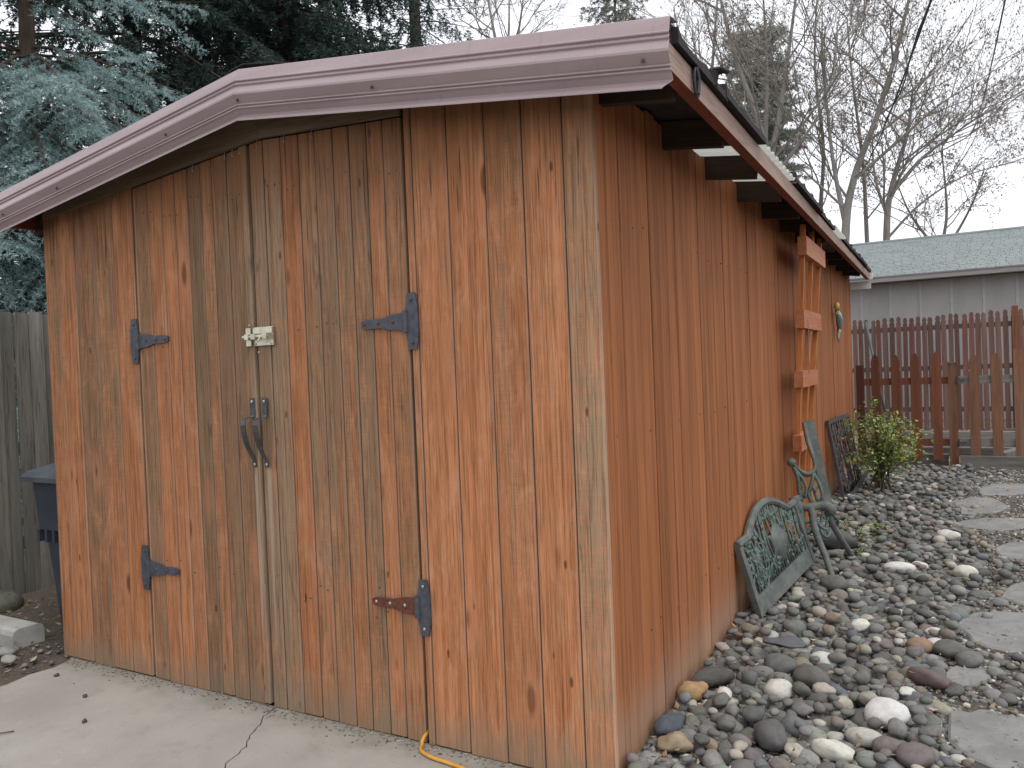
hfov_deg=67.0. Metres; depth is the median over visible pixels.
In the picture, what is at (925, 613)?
river stone
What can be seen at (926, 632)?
river stone
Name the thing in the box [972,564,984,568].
river stone
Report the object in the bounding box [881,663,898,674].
river stone
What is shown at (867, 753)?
river stone
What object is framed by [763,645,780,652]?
river stone
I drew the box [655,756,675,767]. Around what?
river stone
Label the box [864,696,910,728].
river stone
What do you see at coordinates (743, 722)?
river stone
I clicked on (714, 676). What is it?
river stone
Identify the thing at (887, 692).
river stone
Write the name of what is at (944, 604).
river stone
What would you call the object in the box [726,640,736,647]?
river stone
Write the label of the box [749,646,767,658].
river stone
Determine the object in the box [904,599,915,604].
river stone
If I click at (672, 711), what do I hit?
river stone
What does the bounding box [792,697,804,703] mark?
river stone
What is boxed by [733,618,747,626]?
river stone
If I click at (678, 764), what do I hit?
river stone
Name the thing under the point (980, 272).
neighbour house
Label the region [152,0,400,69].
spruce tree
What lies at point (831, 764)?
river stone
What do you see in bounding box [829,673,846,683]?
river stone
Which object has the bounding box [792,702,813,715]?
river stone
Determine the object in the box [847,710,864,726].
river stone
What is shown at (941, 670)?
river stone
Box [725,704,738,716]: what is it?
river stone
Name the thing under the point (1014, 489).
flagstone
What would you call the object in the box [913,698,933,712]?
river stone
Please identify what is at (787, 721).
river stone
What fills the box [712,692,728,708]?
river stone
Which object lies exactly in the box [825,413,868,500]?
iron grille
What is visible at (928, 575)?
river stone
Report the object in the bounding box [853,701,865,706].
river stone
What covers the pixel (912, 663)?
river stone
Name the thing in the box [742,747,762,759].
river stone
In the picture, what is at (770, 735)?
river stone
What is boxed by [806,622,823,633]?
river stone
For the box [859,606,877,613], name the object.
river stone
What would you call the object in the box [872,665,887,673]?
river stone
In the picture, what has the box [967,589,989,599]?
river stone
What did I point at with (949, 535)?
river stone
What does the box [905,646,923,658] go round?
river stone
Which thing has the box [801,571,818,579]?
river stone
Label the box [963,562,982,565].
river stone
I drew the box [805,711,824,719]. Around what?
river stone
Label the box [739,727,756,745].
river stone
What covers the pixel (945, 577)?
river stone
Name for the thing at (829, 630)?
river stone
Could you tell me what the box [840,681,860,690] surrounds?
river stone
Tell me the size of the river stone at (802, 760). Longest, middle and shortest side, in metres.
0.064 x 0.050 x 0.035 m
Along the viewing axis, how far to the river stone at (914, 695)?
3.24 m
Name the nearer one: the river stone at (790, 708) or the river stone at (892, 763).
the river stone at (892, 763)
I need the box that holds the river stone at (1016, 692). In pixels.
[1000,687,1022,696]
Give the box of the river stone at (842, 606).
[836,602,851,611]
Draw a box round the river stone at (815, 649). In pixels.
[811,647,825,653]
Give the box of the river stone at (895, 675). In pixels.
[885,671,904,683]
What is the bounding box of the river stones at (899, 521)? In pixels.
[626,463,1023,767]
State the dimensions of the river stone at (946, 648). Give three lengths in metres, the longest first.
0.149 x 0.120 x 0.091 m
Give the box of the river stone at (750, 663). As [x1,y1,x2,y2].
[742,660,754,666]
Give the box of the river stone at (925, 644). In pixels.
[905,637,932,653]
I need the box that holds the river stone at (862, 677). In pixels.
[852,670,870,684]
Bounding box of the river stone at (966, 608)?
[952,604,970,614]
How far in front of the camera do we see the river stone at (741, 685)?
3.43 m
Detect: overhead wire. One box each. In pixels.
[856,0,931,176]
[970,0,1005,132]
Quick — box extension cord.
[419,728,465,767]
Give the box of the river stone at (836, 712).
[828,708,847,719]
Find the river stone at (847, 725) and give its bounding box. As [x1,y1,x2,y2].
[843,720,857,729]
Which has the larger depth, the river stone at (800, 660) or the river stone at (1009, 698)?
the river stone at (800, 660)
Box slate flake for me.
[764,635,806,648]
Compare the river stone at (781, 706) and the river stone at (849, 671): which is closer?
the river stone at (781, 706)
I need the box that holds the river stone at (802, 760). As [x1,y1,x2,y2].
[791,757,807,764]
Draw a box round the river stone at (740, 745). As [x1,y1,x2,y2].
[733,740,747,751]
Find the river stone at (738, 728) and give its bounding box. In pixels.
[730,721,742,733]
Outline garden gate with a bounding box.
[955,348,1023,456]
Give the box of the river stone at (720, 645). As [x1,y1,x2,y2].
[715,642,729,652]
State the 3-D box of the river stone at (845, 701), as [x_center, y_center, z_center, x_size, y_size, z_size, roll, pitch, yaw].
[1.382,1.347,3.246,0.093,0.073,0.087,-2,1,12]
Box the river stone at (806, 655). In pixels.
[797,652,810,661]
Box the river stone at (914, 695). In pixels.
[899,690,923,700]
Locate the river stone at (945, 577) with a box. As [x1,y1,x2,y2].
[939,575,950,579]
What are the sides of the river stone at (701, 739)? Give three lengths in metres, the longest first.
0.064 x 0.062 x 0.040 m
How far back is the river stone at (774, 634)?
4.03 m
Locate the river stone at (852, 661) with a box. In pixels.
[847,657,856,664]
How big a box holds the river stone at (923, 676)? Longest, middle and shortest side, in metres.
0.208 x 0.091 x 0.082 m
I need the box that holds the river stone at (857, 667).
[853,664,873,677]
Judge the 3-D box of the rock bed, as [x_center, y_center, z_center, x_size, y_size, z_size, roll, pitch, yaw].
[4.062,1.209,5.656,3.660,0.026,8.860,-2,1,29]
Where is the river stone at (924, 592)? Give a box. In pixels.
[916,588,934,597]
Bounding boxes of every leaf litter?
[0,589,68,671]
[70,658,512,767]
[638,467,1023,767]
[855,429,1014,464]
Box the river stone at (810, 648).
[807,645,823,653]
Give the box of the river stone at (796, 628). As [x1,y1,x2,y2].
[783,621,806,636]
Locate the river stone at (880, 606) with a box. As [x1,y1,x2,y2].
[873,603,885,612]
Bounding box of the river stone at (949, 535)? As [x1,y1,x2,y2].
[937,529,960,540]
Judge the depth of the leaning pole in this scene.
11.60 m
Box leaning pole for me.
[865,321,892,437]
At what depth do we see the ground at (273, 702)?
3.71 m
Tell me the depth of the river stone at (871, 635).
3.97 m
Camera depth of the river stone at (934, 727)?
2.97 m
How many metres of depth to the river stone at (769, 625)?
4.14 m
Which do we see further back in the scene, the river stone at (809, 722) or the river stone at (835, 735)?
the river stone at (809, 722)
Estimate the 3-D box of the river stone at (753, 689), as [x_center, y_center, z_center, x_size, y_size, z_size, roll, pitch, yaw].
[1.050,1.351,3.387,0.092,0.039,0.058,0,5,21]
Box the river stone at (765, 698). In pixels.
[761,694,778,708]
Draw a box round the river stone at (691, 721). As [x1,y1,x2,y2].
[684,715,699,729]
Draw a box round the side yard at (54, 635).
[0,517,77,685]
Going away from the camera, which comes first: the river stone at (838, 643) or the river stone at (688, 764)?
the river stone at (688, 764)
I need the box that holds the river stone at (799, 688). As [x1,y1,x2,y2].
[791,681,810,696]
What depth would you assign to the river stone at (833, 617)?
4.13 m
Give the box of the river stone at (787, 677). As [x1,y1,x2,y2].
[766,672,792,683]
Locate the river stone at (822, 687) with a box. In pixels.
[812,682,835,694]
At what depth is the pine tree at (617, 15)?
31.14 m
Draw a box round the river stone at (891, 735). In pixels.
[887,731,903,739]
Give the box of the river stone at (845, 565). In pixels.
[837,563,849,573]
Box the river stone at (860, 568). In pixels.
[850,565,865,571]
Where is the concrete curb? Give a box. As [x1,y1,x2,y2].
[0,615,44,649]
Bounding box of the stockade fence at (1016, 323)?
[851,305,1023,430]
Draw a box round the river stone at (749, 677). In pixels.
[741,670,757,684]
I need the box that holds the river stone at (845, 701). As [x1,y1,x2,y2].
[830,696,853,708]
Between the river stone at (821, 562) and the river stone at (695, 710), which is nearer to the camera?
the river stone at (695, 710)
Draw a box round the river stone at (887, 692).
[880,687,898,700]
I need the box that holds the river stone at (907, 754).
[894,742,935,767]
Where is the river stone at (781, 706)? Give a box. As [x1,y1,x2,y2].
[777,703,784,710]
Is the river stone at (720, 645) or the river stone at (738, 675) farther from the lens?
the river stone at (720, 645)
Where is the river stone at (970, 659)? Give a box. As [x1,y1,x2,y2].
[955,650,983,667]
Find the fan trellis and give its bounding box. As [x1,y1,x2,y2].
[792,224,825,541]
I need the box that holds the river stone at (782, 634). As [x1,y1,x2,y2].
[779,631,797,637]
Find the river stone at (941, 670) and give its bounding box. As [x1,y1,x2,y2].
[929,666,946,675]
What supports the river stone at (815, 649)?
on the rock bed
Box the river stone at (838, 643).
[832,638,847,650]
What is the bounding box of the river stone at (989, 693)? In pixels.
[982,688,1000,700]
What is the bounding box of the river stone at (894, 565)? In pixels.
[883,561,916,574]
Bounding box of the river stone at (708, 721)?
[700,718,719,729]
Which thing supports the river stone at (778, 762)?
on the rock bed
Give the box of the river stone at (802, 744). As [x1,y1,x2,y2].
[796,741,806,748]
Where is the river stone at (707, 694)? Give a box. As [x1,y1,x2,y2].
[703,690,716,698]
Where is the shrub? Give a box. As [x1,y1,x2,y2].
[835,391,933,493]
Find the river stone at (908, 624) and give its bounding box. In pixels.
[900,621,917,628]
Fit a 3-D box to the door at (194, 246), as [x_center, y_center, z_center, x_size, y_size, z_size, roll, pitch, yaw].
[-1.492,0.207,3.689,0.817,2.528,0.034,-2,1,29]
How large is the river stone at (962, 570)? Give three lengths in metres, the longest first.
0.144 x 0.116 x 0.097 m
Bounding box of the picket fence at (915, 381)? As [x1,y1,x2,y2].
[856,351,958,465]
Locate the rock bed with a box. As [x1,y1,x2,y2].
[626,467,1023,767]
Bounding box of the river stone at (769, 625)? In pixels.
[763,623,775,630]
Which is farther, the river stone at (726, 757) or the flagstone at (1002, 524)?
the flagstone at (1002, 524)
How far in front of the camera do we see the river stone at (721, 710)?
3.19 m
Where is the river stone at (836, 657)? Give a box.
[827,652,846,662]
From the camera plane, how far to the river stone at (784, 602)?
4.62 m
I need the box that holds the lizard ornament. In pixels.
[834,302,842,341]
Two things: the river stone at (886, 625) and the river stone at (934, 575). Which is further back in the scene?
the river stone at (934, 575)
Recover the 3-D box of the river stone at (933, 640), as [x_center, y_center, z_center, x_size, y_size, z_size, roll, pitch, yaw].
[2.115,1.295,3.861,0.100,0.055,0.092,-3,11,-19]
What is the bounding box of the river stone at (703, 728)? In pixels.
[698,724,718,740]
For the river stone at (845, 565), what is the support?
on the rock bed
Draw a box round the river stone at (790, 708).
[784,704,805,718]
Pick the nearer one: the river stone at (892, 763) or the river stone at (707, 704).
the river stone at (892, 763)
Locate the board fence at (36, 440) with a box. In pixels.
[0,311,54,593]
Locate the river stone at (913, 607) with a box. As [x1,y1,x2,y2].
[906,604,919,610]
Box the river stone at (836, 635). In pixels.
[821,630,838,637]
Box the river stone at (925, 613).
[915,608,932,617]
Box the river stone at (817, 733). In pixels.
[799,725,826,743]
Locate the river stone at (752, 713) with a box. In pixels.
[741,705,765,722]
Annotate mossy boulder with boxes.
[0,589,24,613]
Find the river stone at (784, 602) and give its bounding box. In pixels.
[777,600,789,606]
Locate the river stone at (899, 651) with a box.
[890,647,905,655]
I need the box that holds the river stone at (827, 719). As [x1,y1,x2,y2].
[821,716,844,731]
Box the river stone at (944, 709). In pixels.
[932,699,952,715]
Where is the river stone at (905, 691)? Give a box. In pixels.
[899,686,915,695]
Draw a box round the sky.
[0,0,1023,302]
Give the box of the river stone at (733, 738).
[728,733,751,746]
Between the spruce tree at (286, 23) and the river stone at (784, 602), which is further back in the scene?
the spruce tree at (286, 23)
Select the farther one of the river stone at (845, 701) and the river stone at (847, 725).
the river stone at (845, 701)
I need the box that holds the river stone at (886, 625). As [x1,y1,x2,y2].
[882,621,894,629]
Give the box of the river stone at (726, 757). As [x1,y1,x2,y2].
[719,748,734,765]
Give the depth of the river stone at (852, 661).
3.67 m
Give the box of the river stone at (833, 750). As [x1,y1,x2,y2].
[811,738,854,763]
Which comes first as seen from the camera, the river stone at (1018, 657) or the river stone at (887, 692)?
the river stone at (887, 692)
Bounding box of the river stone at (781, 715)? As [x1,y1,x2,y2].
[767,709,785,719]
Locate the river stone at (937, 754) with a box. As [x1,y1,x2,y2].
[929,746,939,762]
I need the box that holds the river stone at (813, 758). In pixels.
[799,748,820,765]
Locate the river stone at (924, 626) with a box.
[918,622,933,630]
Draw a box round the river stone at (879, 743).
[872,735,902,758]
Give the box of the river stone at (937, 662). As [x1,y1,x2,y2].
[925,659,948,670]
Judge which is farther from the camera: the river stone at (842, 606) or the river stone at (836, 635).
the river stone at (842, 606)
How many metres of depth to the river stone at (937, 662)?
3.58 m
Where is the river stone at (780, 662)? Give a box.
[764,653,796,675]
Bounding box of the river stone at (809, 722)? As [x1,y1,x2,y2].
[805,720,814,725]
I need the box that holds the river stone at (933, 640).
[928,637,940,643]
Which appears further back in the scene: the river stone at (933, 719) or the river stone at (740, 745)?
the river stone at (933, 719)
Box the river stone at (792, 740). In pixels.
[787,737,797,742]
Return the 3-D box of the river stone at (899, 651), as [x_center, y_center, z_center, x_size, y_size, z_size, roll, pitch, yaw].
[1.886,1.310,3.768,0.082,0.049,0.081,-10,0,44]
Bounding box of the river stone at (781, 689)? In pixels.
[763,678,793,701]
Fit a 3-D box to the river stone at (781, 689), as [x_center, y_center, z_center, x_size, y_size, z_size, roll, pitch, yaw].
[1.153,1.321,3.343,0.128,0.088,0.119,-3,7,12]
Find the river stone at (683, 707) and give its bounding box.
[673,699,689,711]
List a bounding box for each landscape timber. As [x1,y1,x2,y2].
[867,453,948,467]
[902,431,1014,439]
[912,446,1015,456]
[960,456,1023,469]
[1004,448,1015,455]
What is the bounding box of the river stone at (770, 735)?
[754,718,786,751]
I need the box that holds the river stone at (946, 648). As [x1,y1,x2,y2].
[932,639,966,658]
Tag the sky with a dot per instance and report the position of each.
(1012, 202)
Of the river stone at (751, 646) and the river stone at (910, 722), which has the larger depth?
the river stone at (751, 646)
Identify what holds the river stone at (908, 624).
on the rock bed
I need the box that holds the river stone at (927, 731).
[918,726,936,737]
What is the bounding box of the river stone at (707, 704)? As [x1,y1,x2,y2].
[703,699,712,709]
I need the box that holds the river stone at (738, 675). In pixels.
[736,669,744,680]
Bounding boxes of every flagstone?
[946,665,990,687]
[948,709,1023,767]
[954,497,1009,515]
[958,611,1023,652]
[959,517,1023,531]
[978,483,1023,495]
[995,542,1023,559]
[1001,582,1023,606]
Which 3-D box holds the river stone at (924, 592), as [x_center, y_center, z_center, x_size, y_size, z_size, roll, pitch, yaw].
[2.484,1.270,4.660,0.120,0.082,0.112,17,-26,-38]
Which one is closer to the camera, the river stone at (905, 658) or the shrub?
the river stone at (905, 658)
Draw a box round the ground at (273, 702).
[20,470,531,767]
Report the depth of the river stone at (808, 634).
3.94 m
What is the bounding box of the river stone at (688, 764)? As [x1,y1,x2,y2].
[684,762,703,767]
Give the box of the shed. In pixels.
[0,16,872,767]
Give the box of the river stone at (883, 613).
[877,610,891,617]
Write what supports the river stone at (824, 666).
on the rock bed
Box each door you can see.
[132,145,273,703]
[249,118,428,741]
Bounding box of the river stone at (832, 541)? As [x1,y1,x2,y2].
[814,527,858,549]
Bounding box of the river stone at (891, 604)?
[886,602,905,608]
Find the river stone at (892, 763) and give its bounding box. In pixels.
[881,757,904,767]
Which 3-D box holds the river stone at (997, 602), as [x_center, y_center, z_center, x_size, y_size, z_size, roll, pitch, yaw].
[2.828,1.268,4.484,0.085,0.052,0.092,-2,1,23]
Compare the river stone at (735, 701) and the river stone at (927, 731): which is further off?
the river stone at (735, 701)
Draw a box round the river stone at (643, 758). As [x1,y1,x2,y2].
[639,756,650,764]
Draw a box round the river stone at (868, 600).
[861,594,877,605]
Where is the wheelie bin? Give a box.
[21,463,62,624]
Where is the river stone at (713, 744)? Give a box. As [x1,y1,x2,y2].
[703,735,717,749]
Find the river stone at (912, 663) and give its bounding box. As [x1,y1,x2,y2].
[902,661,921,667]
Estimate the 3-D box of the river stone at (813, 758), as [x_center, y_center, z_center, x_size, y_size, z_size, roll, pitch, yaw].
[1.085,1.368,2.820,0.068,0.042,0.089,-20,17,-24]
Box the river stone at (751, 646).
[747,644,759,649]
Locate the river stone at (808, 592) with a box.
[801,589,815,595]
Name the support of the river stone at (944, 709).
on the rock bed
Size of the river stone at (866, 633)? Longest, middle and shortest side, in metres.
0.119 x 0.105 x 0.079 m
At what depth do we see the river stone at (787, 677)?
3.46 m
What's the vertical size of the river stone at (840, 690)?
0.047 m
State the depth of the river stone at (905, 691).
3.25 m
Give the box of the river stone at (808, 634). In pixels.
[801,630,814,639]
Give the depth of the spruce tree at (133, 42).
13.75 m
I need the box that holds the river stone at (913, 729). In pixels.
[908,727,919,732]
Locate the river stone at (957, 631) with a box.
[947,627,960,634]
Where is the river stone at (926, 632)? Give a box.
[924,627,939,634]
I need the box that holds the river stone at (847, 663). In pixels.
[837,661,851,667]
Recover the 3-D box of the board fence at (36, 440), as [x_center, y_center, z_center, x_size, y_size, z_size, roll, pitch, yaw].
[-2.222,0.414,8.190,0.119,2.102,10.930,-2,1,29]
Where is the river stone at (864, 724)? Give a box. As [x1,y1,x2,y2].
[859,721,880,733]
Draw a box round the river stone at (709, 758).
[699,749,724,767]
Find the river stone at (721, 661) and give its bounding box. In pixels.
[715,657,725,666]
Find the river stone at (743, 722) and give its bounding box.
[736,717,747,728]
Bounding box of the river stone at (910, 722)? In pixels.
[906,717,914,727]
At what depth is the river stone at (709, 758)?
2.78 m
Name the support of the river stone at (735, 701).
on the rock bed
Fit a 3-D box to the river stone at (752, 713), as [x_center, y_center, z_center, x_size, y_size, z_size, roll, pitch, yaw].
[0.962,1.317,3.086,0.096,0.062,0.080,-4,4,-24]
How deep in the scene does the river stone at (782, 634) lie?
4.03 m
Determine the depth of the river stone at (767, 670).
3.55 m
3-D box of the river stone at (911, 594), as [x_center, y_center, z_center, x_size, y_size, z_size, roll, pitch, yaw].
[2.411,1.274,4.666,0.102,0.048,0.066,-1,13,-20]
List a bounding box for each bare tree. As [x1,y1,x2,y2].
[421,0,586,37]
[616,0,745,101]
[672,0,992,164]
[722,0,1023,243]
[724,0,901,207]
[725,0,983,241]
[782,0,1023,240]
[813,37,1023,236]
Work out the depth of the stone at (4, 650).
4.32 m
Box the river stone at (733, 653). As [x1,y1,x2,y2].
[723,648,741,659]
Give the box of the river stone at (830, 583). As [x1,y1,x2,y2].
[820,575,846,591]
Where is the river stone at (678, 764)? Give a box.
[672,761,685,767]
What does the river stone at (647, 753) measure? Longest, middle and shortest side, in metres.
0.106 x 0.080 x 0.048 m
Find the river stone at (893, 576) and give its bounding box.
[888,573,902,580]
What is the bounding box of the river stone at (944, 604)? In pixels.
[937,601,952,607]
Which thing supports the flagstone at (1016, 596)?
on the rock bed
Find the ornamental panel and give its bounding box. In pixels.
[733,497,815,617]
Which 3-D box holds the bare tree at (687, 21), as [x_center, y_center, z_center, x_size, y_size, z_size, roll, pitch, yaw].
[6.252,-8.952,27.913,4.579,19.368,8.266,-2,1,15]
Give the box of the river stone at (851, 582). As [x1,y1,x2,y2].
[846,579,858,585]
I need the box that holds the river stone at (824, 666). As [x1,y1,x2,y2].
[816,663,832,670]
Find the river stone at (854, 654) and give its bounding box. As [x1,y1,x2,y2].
[846,650,863,658]
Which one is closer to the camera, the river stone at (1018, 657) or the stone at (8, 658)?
the river stone at (1018, 657)
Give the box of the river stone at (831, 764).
[825,762,834,767]
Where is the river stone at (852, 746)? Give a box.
[843,742,854,748]
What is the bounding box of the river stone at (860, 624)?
[851,618,869,631]
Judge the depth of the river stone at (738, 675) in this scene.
3.54 m
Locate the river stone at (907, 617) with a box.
[901,615,914,621]
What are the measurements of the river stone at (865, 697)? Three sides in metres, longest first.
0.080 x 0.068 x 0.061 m
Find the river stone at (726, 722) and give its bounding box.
[716,714,735,731]
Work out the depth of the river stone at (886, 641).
3.82 m
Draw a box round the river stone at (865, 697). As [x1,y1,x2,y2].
[858,691,876,704]
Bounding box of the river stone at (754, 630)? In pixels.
[738,623,758,636]
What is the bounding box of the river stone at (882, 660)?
[875,657,892,664]
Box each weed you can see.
[840,521,869,545]
[869,521,886,531]
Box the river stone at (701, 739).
[693,733,709,744]
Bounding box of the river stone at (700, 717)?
[696,714,707,722]
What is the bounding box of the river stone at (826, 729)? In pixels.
[815,725,831,732]
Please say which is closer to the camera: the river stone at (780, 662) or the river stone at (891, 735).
the river stone at (891, 735)
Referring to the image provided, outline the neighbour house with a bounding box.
[850,226,1023,419]
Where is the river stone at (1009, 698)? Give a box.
[999,692,1018,704]
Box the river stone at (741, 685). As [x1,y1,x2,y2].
[734,681,753,689]
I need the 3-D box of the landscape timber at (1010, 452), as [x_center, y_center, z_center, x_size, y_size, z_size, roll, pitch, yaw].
[7.006,0.878,10.423,1.673,0.130,0.140,-3,1,-31]
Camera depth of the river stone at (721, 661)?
3.73 m
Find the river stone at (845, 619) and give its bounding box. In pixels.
[837,616,850,624]
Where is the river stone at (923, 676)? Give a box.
[907,666,951,689]
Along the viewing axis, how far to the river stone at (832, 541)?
5.86 m
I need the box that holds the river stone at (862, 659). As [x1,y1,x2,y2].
[857,655,869,663]
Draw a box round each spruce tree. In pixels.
[0,0,110,311]
[0,0,325,472]
[57,0,321,146]
[119,0,433,125]
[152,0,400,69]
[347,0,490,54]
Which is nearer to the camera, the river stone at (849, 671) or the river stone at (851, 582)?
the river stone at (849, 671)
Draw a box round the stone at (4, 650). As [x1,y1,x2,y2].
[0,646,16,655]
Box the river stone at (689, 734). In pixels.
[678,728,695,741]
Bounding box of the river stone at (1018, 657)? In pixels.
[1011,654,1023,662]
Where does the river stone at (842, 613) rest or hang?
on the rock bed
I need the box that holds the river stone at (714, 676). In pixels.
[690,666,734,687]
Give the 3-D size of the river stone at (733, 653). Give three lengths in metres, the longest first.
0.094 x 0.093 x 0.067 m
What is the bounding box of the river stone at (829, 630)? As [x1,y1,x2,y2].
[822,624,835,636]
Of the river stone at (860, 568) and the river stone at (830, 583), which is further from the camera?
the river stone at (860, 568)
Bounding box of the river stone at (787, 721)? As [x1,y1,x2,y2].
[780,714,807,738]
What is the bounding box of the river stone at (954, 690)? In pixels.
[944,684,964,696]
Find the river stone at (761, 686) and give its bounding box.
[758,682,766,690]
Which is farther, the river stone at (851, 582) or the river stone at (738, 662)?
the river stone at (851, 582)
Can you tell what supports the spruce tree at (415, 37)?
on the ground at (273, 702)
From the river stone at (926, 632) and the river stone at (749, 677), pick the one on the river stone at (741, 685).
the river stone at (749, 677)
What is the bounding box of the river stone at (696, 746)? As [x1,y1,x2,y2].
[690,742,704,752]
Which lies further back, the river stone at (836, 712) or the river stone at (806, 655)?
the river stone at (806, 655)
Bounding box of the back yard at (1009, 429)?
[854,420,1014,467]
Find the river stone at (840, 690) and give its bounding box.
[831,683,847,695]
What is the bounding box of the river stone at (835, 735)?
[826,731,843,739]
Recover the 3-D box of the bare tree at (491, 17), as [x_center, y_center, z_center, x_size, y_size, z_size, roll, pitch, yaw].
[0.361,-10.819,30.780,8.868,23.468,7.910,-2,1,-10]
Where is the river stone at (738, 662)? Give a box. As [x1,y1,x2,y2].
[734,660,745,666]
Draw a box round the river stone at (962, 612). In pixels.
[947,606,969,617]
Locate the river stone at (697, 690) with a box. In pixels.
[676,681,707,700]
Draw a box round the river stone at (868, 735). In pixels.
[844,727,881,748]
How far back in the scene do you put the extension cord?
2.96 m
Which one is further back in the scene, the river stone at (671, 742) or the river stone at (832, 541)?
the river stone at (832, 541)
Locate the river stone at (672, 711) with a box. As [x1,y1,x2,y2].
[665,709,684,720]
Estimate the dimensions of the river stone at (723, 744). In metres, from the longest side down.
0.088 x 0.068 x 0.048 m
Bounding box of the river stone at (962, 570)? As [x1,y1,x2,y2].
[953,565,978,577]
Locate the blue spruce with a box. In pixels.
[0,0,209,549]
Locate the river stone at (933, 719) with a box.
[925,714,940,725]
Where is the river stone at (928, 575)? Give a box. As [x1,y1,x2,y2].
[915,573,931,582]
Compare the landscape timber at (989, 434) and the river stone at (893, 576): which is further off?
the landscape timber at (989, 434)
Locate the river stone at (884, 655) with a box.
[872,651,891,660]
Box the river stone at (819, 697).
[804,690,830,702]
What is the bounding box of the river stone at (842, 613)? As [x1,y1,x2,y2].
[837,611,848,617]
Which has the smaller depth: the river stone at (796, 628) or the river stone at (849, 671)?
the river stone at (849, 671)
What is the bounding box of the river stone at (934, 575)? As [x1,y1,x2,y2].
[931,573,943,577]
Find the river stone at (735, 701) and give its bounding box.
[728,697,738,705]
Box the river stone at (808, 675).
[793,663,830,687]
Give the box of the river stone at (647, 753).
[640,750,659,764]
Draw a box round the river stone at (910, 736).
[904,732,930,746]
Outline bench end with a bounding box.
[786,419,858,574]
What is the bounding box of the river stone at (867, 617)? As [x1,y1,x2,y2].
[860,614,874,620]
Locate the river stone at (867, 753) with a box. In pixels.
[855,750,878,764]
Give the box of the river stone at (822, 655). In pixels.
[810,651,836,667]
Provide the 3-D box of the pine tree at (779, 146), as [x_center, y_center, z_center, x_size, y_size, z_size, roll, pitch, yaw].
[8.829,-6.109,27.463,3.829,13.493,3.832,-2,1,29]
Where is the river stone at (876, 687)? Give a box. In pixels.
[869,684,882,690]
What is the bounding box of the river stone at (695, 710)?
[688,705,707,715]
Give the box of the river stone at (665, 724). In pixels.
[654,713,685,736]
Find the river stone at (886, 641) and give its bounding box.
[869,638,895,651]
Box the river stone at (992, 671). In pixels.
[987,666,1005,676]
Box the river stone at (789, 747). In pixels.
[784,742,803,757]
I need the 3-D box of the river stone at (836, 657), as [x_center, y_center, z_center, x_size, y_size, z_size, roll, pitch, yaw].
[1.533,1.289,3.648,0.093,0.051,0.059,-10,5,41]
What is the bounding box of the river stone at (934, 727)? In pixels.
[926,724,941,736]
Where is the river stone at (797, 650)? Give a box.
[790,647,806,653]
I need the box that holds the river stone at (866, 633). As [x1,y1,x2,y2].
[861,626,869,637]
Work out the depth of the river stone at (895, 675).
3.46 m
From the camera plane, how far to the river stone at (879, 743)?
2.81 m
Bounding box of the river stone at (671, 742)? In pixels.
[657,731,694,752]
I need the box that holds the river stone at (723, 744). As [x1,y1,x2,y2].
[717,740,732,751]
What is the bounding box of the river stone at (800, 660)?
[793,657,812,665]
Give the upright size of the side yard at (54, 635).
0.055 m
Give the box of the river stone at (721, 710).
[717,702,738,718]
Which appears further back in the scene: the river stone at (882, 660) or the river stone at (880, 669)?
the river stone at (882, 660)
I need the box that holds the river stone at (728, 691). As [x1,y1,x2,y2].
[717,686,731,699]
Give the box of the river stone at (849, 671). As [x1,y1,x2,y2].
[841,666,856,677]
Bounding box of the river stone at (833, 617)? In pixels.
[824,612,841,623]
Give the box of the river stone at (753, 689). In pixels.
[742,687,760,692]
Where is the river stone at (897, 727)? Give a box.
[887,717,907,738]
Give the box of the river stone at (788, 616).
[786,614,800,619]
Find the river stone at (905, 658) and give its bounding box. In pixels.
[901,655,921,663]
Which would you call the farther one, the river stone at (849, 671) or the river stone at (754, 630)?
the river stone at (754, 630)
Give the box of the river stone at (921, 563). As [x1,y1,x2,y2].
[911,561,928,570]
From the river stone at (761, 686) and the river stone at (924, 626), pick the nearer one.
the river stone at (761, 686)
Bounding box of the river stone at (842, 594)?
[829,589,847,600]
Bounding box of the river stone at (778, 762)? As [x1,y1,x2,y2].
[769,757,795,767]
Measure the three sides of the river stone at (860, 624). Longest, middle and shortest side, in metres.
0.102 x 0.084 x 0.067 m
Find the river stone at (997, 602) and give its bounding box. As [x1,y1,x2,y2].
[991,598,1008,606]
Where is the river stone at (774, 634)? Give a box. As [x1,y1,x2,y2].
[757,630,778,637]
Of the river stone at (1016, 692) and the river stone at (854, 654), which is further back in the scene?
the river stone at (854, 654)
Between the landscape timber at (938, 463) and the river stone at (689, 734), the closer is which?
the river stone at (689, 734)
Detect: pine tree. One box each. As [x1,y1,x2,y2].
[577,0,647,24]
[717,13,815,181]
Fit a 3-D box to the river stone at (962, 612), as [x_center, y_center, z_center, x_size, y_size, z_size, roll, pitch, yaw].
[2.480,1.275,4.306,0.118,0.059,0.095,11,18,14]
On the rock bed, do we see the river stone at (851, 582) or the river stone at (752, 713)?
the river stone at (851, 582)
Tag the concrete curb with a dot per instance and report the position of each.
(15, 632)
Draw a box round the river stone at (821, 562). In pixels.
[814,559,824,565]
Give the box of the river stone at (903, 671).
[898,666,910,678]
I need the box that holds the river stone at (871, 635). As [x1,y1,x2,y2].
[867,633,882,637]
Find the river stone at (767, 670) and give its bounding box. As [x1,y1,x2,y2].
[748,665,773,677]
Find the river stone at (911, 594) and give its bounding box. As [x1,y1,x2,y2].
[906,591,916,596]
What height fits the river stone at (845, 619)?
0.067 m
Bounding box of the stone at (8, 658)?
[1,654,16,663]

